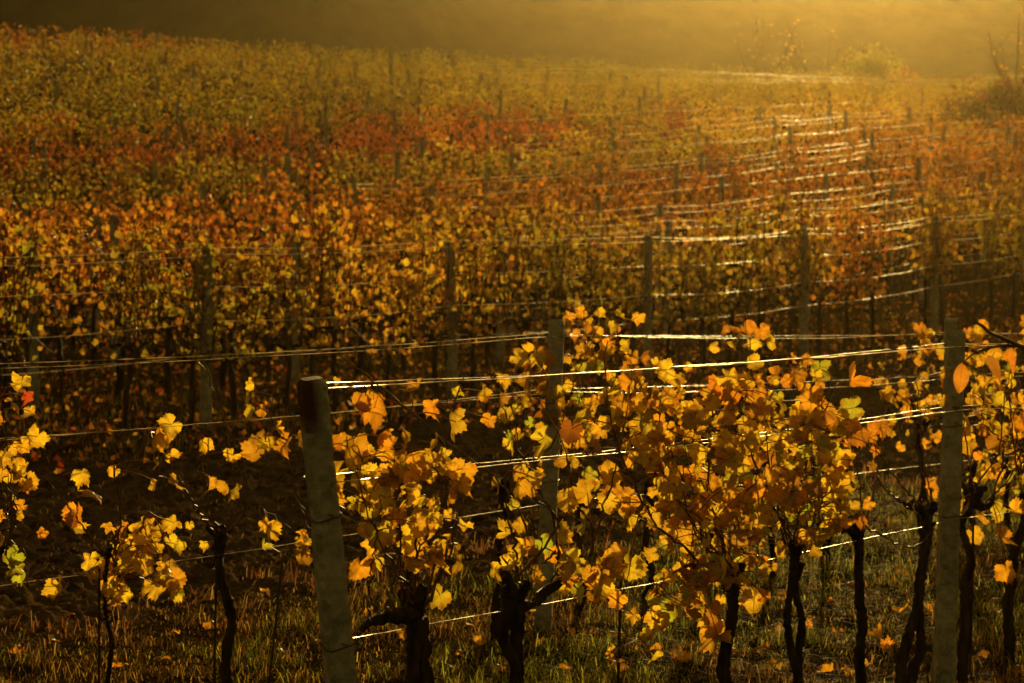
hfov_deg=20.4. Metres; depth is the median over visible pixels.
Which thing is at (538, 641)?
fallen leaf
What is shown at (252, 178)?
grapevine
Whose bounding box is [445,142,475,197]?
grapevine
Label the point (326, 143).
concrete post
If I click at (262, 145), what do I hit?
grapevine
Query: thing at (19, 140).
grapevine
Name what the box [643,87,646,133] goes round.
concrete post
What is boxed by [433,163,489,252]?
grapevine
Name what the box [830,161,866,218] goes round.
grapevine
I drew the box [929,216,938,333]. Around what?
concrete post
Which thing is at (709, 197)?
grapevine
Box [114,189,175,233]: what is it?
grapevine
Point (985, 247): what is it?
grapevine
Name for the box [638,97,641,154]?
concrete post
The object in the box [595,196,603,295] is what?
concrete post
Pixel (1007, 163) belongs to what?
grapevine
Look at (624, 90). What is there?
concrete post
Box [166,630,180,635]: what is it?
fallen leaf
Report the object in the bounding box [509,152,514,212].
concrete post
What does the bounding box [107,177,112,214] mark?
concrete post
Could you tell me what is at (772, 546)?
grapevine
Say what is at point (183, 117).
concrete post
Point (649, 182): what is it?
grapevine
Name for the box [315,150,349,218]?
grapevine
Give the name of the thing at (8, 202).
grapevine
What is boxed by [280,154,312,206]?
grapevine
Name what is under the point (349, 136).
grapevine
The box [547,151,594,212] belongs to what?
grapevine
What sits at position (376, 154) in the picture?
grapevine
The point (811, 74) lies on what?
bush
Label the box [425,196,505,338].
grapevine
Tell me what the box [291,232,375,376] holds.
grapevine
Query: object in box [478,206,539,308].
grapevine
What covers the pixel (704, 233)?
grapevine
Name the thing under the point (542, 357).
grapevine
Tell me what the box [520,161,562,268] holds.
grapevine
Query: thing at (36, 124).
grapevine
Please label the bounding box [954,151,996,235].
grapevine
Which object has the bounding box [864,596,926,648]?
foxtail grass
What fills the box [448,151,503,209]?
grapevine
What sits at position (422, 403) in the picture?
trellis wire
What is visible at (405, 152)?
grapevine
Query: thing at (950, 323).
concrete post
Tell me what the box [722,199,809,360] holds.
grapevine
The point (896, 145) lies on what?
grapevine
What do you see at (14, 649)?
fallen leaf
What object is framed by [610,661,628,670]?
fallen leaf
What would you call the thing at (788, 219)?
grapevine
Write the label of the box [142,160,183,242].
grapevine
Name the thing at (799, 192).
trellis wire
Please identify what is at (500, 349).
concrete post
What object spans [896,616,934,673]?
foxtail grass
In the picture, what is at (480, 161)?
grapevine
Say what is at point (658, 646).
fallen leaf
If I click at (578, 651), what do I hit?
grass
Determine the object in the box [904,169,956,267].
grapevine
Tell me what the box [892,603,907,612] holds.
fallen leaf
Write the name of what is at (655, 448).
trellis wire
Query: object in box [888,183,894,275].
concrete post
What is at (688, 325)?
grapevine
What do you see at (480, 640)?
fallen leaf
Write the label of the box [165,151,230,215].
grapevine
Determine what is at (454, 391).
grapevine
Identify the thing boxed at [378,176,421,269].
grapevine
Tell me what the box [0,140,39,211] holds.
grapevine
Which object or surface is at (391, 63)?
concrete post
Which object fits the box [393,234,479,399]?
grapevine
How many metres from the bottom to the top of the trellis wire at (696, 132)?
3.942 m
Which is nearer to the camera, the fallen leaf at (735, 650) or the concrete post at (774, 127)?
the fallen leaf at (735, 650)
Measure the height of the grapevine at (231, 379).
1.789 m
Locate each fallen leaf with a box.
[10,644,24,652]
[48,633,59,641]
[112,662,128,667]
[153,655,170,660]
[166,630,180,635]
[202,619,217,628]
[260,588,269,596]
[310,633,320,643]
[455,649,467,655]
[466,619,480,625]
[473,634,486,645]
[491,661,505,672]
[530,638,542,646]
[557,663,570,670]
[567,626,581,635]
[588,626,597,634]
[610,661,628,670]
[625,642,638,652]
[648,643,661,650]
[665,646,681,655]
[677,650,691,661]
[682,641,693,647]
[732,648,742,656]
[754,642,768,652]
[765,656,781,670]
[768,622,782,630]
[773,589,785,594]
[797,621,812,628]
[806,615,819,621]
[817,663,832,672]
[828,596,837,605]
[832,627,845,636]
[840,665,853,676]
[865,658,873,670]
[867,622,881,637]
[880,635,895,648]
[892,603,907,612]
[894,566,907,573]
[925,601,934,611]
[976,649,989,658]
[988,597,1000,603]
[1012,665,1021,672]
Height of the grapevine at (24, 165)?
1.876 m
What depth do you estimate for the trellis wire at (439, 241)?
30.66 m
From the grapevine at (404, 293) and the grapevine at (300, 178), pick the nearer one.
the grapevine at (404, 293)
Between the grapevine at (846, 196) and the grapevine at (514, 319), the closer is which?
the grapevine at (514, 319)
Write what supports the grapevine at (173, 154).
on the ground at (200, 573)
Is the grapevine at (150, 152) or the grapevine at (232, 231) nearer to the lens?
the grapevine at (232, 231)
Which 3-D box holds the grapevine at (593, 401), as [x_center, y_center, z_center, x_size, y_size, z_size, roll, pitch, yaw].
[0.438,0.742,16.273,0.523,1.919,1.136,1,2,27]
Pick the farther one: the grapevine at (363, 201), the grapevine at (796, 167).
the grapevine at (796, 167)
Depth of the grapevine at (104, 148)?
66.97 m
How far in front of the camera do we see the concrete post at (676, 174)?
57.74 m
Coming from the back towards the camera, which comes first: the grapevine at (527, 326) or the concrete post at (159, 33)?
the concrete post at (159, 33)
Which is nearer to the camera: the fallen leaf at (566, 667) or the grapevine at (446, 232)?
the fallen leaf at (566, 667)
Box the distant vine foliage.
[0,22,1023,222]
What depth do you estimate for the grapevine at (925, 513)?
13.56 m
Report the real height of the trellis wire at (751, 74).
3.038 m
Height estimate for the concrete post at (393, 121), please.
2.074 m
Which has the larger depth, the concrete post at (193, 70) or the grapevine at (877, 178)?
the concrete post at (193, 70)
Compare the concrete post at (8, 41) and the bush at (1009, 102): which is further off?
the concrete post at (8, 41)
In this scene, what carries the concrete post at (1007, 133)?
on the ground at (200, 573)
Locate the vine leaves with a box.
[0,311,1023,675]
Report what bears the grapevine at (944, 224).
on the ground at (200, 573)
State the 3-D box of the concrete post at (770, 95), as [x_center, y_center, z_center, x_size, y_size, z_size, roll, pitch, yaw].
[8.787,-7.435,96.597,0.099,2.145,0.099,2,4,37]
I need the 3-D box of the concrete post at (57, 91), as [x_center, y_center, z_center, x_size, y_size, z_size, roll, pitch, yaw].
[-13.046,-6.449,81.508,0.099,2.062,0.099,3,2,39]
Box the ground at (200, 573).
[0,71,1023,682]
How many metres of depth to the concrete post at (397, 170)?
58.55 m
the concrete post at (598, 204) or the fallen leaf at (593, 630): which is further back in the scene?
the concrete post at (598, 204)
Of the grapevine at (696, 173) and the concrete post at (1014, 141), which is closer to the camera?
the grapevine at (696, 173)
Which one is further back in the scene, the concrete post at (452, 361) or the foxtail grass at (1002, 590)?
the concrete post at (452, 361)
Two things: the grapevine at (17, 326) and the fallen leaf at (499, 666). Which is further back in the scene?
the grapevine at (17, 326)
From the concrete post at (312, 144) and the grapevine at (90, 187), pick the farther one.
the concrete post at (312, 144)
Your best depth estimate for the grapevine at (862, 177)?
58.55 m
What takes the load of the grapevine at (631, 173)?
on the ground at (200, 573)
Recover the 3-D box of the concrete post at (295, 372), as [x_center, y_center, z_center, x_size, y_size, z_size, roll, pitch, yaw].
[-2.532,-0.268,33.272,0.099,2.010,0.099,2,2,28]
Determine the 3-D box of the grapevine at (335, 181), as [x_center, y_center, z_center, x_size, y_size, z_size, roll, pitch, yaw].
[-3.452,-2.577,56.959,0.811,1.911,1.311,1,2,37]
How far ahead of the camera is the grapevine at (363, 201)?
53.12 m
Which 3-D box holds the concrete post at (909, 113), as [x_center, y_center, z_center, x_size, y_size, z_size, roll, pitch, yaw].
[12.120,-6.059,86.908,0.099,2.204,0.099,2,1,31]
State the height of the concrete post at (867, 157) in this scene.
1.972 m
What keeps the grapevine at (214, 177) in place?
on the ground at (200, 573)
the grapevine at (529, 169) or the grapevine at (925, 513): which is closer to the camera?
the grapevine at (925, 513)
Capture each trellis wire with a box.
[0,208,1023,257]
[0,213,1023,265]
[0,332,941,363]
[0,333,1023,368]
[0,372,1020,438]
[0,376,1019,440]
[1,256,1011,339]
[2,233,1008,296]
[2,454,1022,585]
[4,272,1023,374]
[304,403,1023,476]
[316,512,1007,644]
[326,343,982,382]
[328,344,1023,388]
[328,408,1018,482]
[357,127,1011,184]
[358,129,1023,188]
[372,150,1012,218]
[389,137,1023,198]
[435,140,1017,197]
[435,163,1020,231]
[459,63,959,83]
[467,155,1022,207]
[478,188,970,244]
[482,72,1013,79]
[496,102,970,121]
[499,68,990,80]
[499,79,1021,82]
[502,68,993,80]
[509,81,1001,84]
[514,120,1022,162]
[515,121,1023,164]
[517,173,1002,216]
[518,116,955,151]
[520,192,1022,236]
[521,186,1017,228]
[521,248,1004,309]
[522,111,964,144]
[527,190,992,238]
[537,223,1022,279]
[543,109,941,134]
[546,177,1020,223]
[569,213,1003,260]
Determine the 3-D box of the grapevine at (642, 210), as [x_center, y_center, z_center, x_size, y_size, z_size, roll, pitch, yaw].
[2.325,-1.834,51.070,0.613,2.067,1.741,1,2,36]
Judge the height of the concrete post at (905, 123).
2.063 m
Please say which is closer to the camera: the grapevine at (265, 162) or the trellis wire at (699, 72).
the grapevine at (265, 162)
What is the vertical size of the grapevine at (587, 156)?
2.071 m
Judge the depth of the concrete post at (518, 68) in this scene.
112.94 m
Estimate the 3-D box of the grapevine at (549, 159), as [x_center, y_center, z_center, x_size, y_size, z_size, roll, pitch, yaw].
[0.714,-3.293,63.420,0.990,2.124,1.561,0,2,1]
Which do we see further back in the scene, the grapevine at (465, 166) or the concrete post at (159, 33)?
the concrete post at (159, 33)
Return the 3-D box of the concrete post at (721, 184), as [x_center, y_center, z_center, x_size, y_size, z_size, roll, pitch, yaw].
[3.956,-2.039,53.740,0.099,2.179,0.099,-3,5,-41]
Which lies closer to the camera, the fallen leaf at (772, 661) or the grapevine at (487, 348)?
the fallen leaf at (772, 661)
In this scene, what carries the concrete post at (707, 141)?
on the ground at (200, 573)
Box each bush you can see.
[733,67,820,111]
[798,42,914,111]
[871,65,942,114]
[912,75,1023,165]
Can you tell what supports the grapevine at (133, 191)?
on the ground at (200, 573)
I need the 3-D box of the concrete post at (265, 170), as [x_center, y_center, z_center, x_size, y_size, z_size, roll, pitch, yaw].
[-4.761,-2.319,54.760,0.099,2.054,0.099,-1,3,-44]
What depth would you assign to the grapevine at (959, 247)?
49.95 m
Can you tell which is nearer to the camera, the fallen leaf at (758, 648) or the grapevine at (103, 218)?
the fallen leaf at (758, 648)
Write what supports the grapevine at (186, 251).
on the ground at (200, 573)
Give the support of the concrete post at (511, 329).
on the ground at (200, 573)
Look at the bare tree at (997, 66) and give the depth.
109.52 m
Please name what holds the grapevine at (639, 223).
on the ground at (200, 573)
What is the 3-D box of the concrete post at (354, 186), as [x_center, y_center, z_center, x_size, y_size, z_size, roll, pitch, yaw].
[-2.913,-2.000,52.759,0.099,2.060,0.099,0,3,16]
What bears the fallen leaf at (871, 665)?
on the ground at (200, 573)
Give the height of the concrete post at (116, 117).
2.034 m
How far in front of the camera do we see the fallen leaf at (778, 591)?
17.46 m
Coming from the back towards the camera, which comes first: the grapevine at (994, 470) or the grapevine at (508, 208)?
the grapevine at (508, 208)
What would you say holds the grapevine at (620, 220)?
on the ground at (200, 573)
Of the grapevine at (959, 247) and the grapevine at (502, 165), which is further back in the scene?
the grapevine at (502, 165)
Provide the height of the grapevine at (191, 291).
2.035 m
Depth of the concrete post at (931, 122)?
81.71 m
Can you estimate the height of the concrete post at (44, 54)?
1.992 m
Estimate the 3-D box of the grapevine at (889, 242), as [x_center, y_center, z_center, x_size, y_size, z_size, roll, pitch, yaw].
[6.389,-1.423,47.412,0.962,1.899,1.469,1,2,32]
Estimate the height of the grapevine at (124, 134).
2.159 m
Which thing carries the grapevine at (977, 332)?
on the ground at (200, 573)
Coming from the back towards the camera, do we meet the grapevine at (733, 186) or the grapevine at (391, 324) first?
the grapevine at (733, 186)
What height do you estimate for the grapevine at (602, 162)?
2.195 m
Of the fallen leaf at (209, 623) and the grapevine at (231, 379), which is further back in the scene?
the grapevine at (231, 379)
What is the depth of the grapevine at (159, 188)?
52.01 m
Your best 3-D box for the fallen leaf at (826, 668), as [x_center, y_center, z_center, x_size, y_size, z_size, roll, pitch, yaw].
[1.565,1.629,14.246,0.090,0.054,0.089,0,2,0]
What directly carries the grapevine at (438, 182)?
on the ground at (200, 573)
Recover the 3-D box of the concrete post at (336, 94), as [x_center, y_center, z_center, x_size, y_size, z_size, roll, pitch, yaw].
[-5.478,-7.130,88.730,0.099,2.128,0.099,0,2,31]
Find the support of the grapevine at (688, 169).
on the ground at (200, 573)
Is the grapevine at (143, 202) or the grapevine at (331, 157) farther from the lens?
the grapevine at (331, 157)
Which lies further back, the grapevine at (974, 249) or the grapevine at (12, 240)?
the grapevine at (974, 249)
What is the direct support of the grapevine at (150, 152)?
on the ground at (200, 573)
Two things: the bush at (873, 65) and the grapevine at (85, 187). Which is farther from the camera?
the bush at (873, 65)
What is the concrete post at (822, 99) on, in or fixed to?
on the ground at (200, 573)
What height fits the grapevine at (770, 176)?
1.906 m
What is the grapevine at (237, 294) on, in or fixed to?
on the ground at (200, 573)
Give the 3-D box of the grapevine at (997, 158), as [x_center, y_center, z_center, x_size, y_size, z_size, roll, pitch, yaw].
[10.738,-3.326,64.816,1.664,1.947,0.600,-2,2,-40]
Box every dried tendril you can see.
[361,385,377,407]
[583,451,600,468]
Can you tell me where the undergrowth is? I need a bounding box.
[0,214,1023,468]
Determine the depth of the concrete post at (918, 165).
61.38 m
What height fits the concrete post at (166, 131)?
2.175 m
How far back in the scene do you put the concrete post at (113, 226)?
34.54 m
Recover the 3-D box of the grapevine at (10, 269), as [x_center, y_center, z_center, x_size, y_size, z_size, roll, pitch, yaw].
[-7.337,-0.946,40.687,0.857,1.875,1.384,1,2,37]
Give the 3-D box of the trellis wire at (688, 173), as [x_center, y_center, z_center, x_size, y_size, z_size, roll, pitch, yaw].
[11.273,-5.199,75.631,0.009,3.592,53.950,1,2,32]
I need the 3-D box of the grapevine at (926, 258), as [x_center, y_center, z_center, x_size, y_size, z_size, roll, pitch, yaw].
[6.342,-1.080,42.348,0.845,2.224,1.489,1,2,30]
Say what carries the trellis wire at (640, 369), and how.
attached to the concrete post at (945, 624)
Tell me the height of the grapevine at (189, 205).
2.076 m
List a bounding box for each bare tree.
[726,15,814,103]
[766,19,857,81]
[965,10,1023,86]
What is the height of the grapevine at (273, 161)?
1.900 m
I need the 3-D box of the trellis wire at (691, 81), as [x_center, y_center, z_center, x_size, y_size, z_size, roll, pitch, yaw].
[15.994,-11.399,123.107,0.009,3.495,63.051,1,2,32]
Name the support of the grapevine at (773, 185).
on the ground at (200, 573)
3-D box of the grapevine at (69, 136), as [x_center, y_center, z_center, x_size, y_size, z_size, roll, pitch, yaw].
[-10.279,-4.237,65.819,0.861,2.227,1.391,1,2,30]
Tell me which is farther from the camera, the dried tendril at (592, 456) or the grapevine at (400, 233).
the grapevine at (400, 233)
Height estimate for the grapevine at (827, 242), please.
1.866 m
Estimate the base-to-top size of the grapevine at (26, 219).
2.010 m
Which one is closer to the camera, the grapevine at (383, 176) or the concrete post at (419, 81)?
the grapevine at (383, 176)
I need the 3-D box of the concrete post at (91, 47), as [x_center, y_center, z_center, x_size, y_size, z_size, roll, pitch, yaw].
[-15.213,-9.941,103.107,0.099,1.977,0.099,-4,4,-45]
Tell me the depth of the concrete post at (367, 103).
85.47 m
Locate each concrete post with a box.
[5,29,7,75]
[6,38,9,89]
[9,47,12,98]
[21,198,27,227]
[24,28,26,67]
[27,237,39,408]
[31,136,37,204]
[37,26,39,72]
[41,145,48,213]
[42,34,46,80]
[54,80,58,143]
[63,62,67,115]
[85,32,87,77]
[88,202,96,324]
[90,40,94,87]
[90,216,100,348]
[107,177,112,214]
[109,215,120,371]
[111,31,114,75]
[114,111,118,156]
[123,32,126,82]
[151,160,157,216]
[155,77,159,136]
[158,32,160,76]
[164,128,171,209]
[165,52,168,101]
[176,99,180,155]
[181,115,185,183]
[183,143,188,225]
[192,64,194,115]
[197,38,199,83]
[199,246,212,427]
[200,185,206,246]
[239,59,242,109]
[244,43,247,87]
[262,168,267,257]
[271,194,277,305]
[285,123,289,183]
[286,152,291,237]
[290,201,299,321]
[291,233,301,383]
[293,110,297,182]
[297,376,356,682]
[309,141,314,215]
[323,99,328,165]
[329,210,337,350]
[334,79,337,138]
[351,178,358,273]
[354,61,357,114]
[365,90,368,148]
[388,51,390,89]
[389,56,392,106]
[392,109,395,175]
[394,159,399,243]
[406,70,410,112]
[416,78,421,131]
[416,98,420,157]
[419,137,424,202]
[426,186,434,291]
[445,239,457,398]
[452,54,454,96]
[457,203,463,310]
[479,72,482,120]
[484,168,490,262]
[486,114,490,172]
[496,228,505,362]
[499,90,502,151]
[507,216,513,334]
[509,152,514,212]
[517,59,520,106]
[534,319,564,632]
[546,70,548,118]
[559,185,564,247]
[563,99,567,157]
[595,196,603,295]
[597,164,603,239]
[607,117,611,182]
[608,71,611,114]
[610,132,614,193]
[612,142,617,197]
[623,75,625,117]
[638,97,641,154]
[642,235,652,377]
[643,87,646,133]
[655,203,662,312]
[657,82,660,127]
[664,221,671,343]
[674,165,678,258]
[695,125,700,169]
[699,152,703,186]
[705,136,708,197]
[716,83,720,130]
[718,176,724,274]
[759,106,762,169]
[769,91,771,138]
[772,116,776,175]
[774,163,779,237]
[780,188,786,293]
[787,126,791,181]
[789,141,793,216]
[799,228,808,355]
[802,209,809,319]
[821,83,824,132]
[823,175,828,255]
[824,81,826,125]
[826,102,831,164]
[842,110,846,175]
[861,125,865,187]
[863,155,869,227]
[869,131,873,206]
[873,88,875,132]
[886,106,889,154]
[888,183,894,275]
[903,99,906,149]
[906,107,911,169]
[914,157,921,242]
[918,197,924,299]
[920,86,923,131]
[928,117,932,173]
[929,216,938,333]
[932,330,965,682]
[940,125,945,193]
[942,147,946,216]
[942,318,956,427]
[980,172,985,259]
[989,113,991,172]
[995,155,999,227]
[1005,124,1008,173]
[1012,132,1016,190]
[1019,186,1023,280]
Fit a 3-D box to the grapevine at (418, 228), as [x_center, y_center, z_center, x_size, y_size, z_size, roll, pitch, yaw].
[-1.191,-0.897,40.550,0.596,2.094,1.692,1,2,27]
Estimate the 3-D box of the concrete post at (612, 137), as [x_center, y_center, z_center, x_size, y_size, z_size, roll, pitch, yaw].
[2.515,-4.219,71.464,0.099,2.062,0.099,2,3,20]
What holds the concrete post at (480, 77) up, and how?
on the ground at (200, 573)
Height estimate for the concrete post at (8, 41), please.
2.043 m
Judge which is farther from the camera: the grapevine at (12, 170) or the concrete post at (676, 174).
the concrete post at (676, 174)
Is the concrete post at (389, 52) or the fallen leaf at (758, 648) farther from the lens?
the concrete post at (389, 52)
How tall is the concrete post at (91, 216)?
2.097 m
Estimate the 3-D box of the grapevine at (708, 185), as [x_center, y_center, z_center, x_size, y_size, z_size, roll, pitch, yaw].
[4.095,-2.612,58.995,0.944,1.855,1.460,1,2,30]
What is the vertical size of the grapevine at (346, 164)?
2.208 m
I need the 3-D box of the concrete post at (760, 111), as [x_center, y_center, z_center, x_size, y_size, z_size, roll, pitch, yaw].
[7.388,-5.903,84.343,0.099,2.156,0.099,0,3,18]
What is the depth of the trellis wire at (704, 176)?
59.06 m
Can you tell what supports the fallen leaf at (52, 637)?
on the ground at (200, 573)
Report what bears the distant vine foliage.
on the ground at (200, 573)
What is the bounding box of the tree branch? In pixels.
[953,302,1023,392]
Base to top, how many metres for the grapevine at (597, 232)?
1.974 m
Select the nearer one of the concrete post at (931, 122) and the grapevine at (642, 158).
the grapevine at (642, 158)
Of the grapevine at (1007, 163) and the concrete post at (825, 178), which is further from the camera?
the grapevine at (1007, 163)
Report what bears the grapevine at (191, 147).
on the ground at (200, 573)
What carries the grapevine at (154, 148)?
on the ground at (200, 573)
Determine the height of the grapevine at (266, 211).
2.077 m
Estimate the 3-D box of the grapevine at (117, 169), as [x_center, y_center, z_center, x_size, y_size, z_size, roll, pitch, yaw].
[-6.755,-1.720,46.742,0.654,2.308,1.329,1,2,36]
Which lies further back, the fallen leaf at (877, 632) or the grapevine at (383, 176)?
the grapevine at (383, 176)
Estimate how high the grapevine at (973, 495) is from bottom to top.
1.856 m
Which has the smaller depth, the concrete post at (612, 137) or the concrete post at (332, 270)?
the concrete post at (332, 270)
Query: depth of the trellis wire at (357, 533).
13.58 m
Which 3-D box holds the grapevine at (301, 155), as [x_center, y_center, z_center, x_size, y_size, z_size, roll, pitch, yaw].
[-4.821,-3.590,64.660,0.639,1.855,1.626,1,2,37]
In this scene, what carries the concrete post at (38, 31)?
on the ground at (200, 573)
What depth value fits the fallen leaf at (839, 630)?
15.73 m
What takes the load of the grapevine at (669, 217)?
on the ground at (200, 573)
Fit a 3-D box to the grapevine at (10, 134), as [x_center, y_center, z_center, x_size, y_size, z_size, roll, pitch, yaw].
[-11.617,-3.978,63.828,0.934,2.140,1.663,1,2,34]
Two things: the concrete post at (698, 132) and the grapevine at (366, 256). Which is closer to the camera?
the grapevine at (366, 256)
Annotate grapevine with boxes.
[0,120,28,173]
[0,121,50,197]
[0,133,21,188]
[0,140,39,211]
[0,148,33,237]
[0,168,36,223]
[0,179,12,239]
[0,195,38,303]
[0,198,15,293]
[0,202,133,404]
[0,208,92,410]
[0,211,62,351]
[0,213,88,378]
[0,216,75,448]
[0,242,13,324]
[0,371,61,599]
[1,153,80,222]
[1,211,30,276]
[4,151,52,229]
[5,207,61,289]
[16,134,81,194]
[21,110,66,173]
[26,200,65,305]
[27,150,87,210]
[28,180,84,278]
[35,383,186,682]
[41,214,104,350]
[45,194,96,326]
[48,141,106,213]
[48,206,124,375]
[50,156,101,245]
[51,110,82,198]
[54,199,110,299]
[69,202,148,317]
[71,128,131,210]
[76,221,159,400]
[77,120,134,185]
[80,186,114,248]
[83,193,171,340]
[84,150,151,220]
[84,200,192,395]
[88,167,133,237]
[91,174,167,236]
[95,201,180,369]
[96,145,142,226]
[97,222,208,436]
[98,184,191,319]
[101,123,160,208]
[114,158,166,224]
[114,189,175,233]
[118,231,264,428]
[125,128,177,177]
[127,137,186,218]
[130,172,200,256]
[132,200,235,365]
[133,220,196,341]
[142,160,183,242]
[148,182,232,307]
[150,225,259,390]
[151,143,227,233]
[156,141,200,227]
[156,201,249,339]
[159,354,291,682]
[161,121,210,198]
[161,178,212,268]
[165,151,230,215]
[165,253,300,422]
[190,128,238,198]
[190,154,219,201]
[193,193,257,312]
[194,214,286,357]
[199,156,243,241]
[201,149,245,219]
[213,146,279,219]
[214,183,289,299]
[214,215,275,335]
[219,223,342,419]
[220,123,248,205]
[225,149,283,212]
[226,220,316,385]
[228,374,340,565]
[231,203,327,357]
[232,178,283,250]
[236,135,291,195]
[245,148,299,201]
[250,166,304,226]
[250,200,314,330]
[251,143,294,189]
[252,166,291,241]
[265,196,317,304]
[272,195,346,326]
[274,208,358,354]
[279,144,326,196]
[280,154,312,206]
[282,196,390,413]
[283,157,328,228]
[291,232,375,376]
[300,192,387,317]
[302,139,339,198]
[312,178,354,292]
[314,215,397,350]
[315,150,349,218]
[321,126,380,187]
[322,166,370,217]
[326,189,366,265]
[327,252,437,406]
[329,138,386,196]
[332,352,496,682]
[333,211,396,377]
[338,195,400,322]
[339,210,431,371]
[340,155,388,209]
[340,199,406,289]
[341,164,378,238]
[344,125,395,202]
[344,175,404,234]
[352,219,414,346]
[367,354,464,585]
[371,147,414,203]
[373,207,439,318]
[374,198,412,292]
[377,187,444,271]
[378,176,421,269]
[388,154,435,216]
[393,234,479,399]
[396,205,455,343]
[402,154,439,220]
[402,175,455,264]
[407,158,452,218]
[409,189,474,281]
[412,132,455,191]
[418,368,647,682]
[422,222,526,396]
[423,180,473,272]
[424,162,456,234]
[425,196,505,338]
[428,229,505,367]
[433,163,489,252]
[439,329,596,640]
[440,177,506,287]
[443,169,468,215]
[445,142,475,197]
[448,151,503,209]
[455,199,583,391]
[457,239,547,363]
[458,132,508,187]
[463,216,532,335]
[471,148,527,208]
[473,182,532,251]
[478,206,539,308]
[484,141,530,204]
[484,200,548,331]
[487,209,558,343]
[490,162,528,226]
[492,173,544,248]
[510,188,564,260]
[510,203,554,305]
[514,215,615,382]
[515,154,547,226]
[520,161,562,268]
[522,146,565,204]
[522,184,595,301]
[526,304,651,622]
[528,196,590,318]
[529,172,567,221]
[541,206,611,318]
[542,148,589,200]
[546,206,626,317]
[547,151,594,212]
[551,177,594,258]
[554,340,784,682]
[558,160,616,217]
[560,181,609,298]
[569,233,642,383]
[570,225,642,346]
[571,222,654,356]
[576,144,603,228]
[585,184,615,231]
[586,151,628,234]
[592,210,640,319]
[594,171,642,241]
[594,185,634,283]
[597,148,634,208]
[603,147,651,214]
[612,181,669,286]
[615,160,663,212]
[618,214,675,279]
[620,230,707,358]
[622,173,666,231]
[625,342,711,607]
[626,214,684,343]
[629,143,656,219]
[630,163,673,230]
[635,169,691,256]
[645,148,695,236]
[646,197,683,286]
[657,178,723,277]
[659,158,710,216]
[659,217,719,340]
[668,236,739,371]
[672,166,707,253]
[675,172,730,275]
[683,186,742,298]
[686,143,727,229]
[688,203,781,367]
[690,211,737,336]
[691,171,718,249]
[693,135,742,209]
[701,324,761,594]
[702,157,752,243]
[714,166,751,269]
[715,202,762,301]
[715,312,877,682]
[717,206,774,326]
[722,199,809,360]
[730,147,773,226]
[734,173,773,262]
[737,163,780,229]
[739,186,792,286]
[745,148,785,204]
[745,184,817,322]
[747,215,807,322]
[752,191,813,288]
[753,352,812,581]
[764,174,802,243]
[767,209,840,358]
[770,143,814,200]
[773,196,853,354]
[775,163,810,220]
[781,209,840,317]
[787,145,818,205]
[790,192,839,275]
[795,172,833,227]
[798,151,840,219]
[806,180,851,257]
[810,204,877,349]
[812,189,860,284]
[815,158,869,223]
[818,370,851,568]
[821,187,887,312]
[822,403,933,682]
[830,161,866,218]
[830,368,951,682]
[837,174,871,279]
[841,208,903,345]
[844,170,905,276]
[846,156,871,221]
[861,201,928,306]
[863,147,901,227]
[866,321,944,546]
[869,134,915,194]
[871,155,912,245]
[876,166,924,246]
[876,180,931,271]
[881,192,938,300]
[892,142,945,205]
[894,195,967,328]
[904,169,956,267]
[914,172,953,253]
[920,200,976,332]
[926,141,971,199]
[938,179,995,288]
[938,319,1023,530]
[940,174,970,264]
[942,182,980,293]
[943,140,978,233]
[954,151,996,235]
[956,348,1023,682]
[961,180,991,259]
[962,198,1023,321]
[964,155,1021,228]
[965,173,1021,286]
[966,153,1013,231]
[966,315,1023,667]
[967,315,1023,528]
[979,146,1023,255]
[984,145,1019,223]
[988,197,1023,317]
[991,169,1023,282]
[1004,152,1023,217]
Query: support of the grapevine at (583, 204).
on the ground at (200, 573)
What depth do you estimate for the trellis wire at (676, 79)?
104.82 m
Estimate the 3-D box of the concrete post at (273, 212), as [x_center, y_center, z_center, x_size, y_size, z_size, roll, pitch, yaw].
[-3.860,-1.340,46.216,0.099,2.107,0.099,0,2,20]
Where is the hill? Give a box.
[0,0,1023,111]
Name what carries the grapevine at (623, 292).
on the ground at (200, 573)
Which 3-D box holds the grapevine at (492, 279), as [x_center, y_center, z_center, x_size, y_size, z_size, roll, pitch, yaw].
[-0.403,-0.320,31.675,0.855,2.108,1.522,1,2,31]
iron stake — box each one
[98,566,100,682]
[213,559,217,682]
[268,556,283,682]
[617,580,621,682]
[969,507,974,679]
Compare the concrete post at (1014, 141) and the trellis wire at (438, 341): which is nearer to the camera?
the trellis wire at (438, 341)
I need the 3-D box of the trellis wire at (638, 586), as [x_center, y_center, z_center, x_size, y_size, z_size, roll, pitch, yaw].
[3.549,0.873,16.156,0.003,0.201,15.917,1,2,32]
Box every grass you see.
[0,470,1023,682]
[837,627,904,674]
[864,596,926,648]
[875,587,926,633]
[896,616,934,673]
[973,576,1023,621]
[979,613,1015,656]
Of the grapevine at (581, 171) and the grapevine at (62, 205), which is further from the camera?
the grapevine at (581, 171)
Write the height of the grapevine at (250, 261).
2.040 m
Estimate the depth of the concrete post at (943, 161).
69.33 m
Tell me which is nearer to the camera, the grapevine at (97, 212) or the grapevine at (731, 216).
the grapevine at (97, 212)
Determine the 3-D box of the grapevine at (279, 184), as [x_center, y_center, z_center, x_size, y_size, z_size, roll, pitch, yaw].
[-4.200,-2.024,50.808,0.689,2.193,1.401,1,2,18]

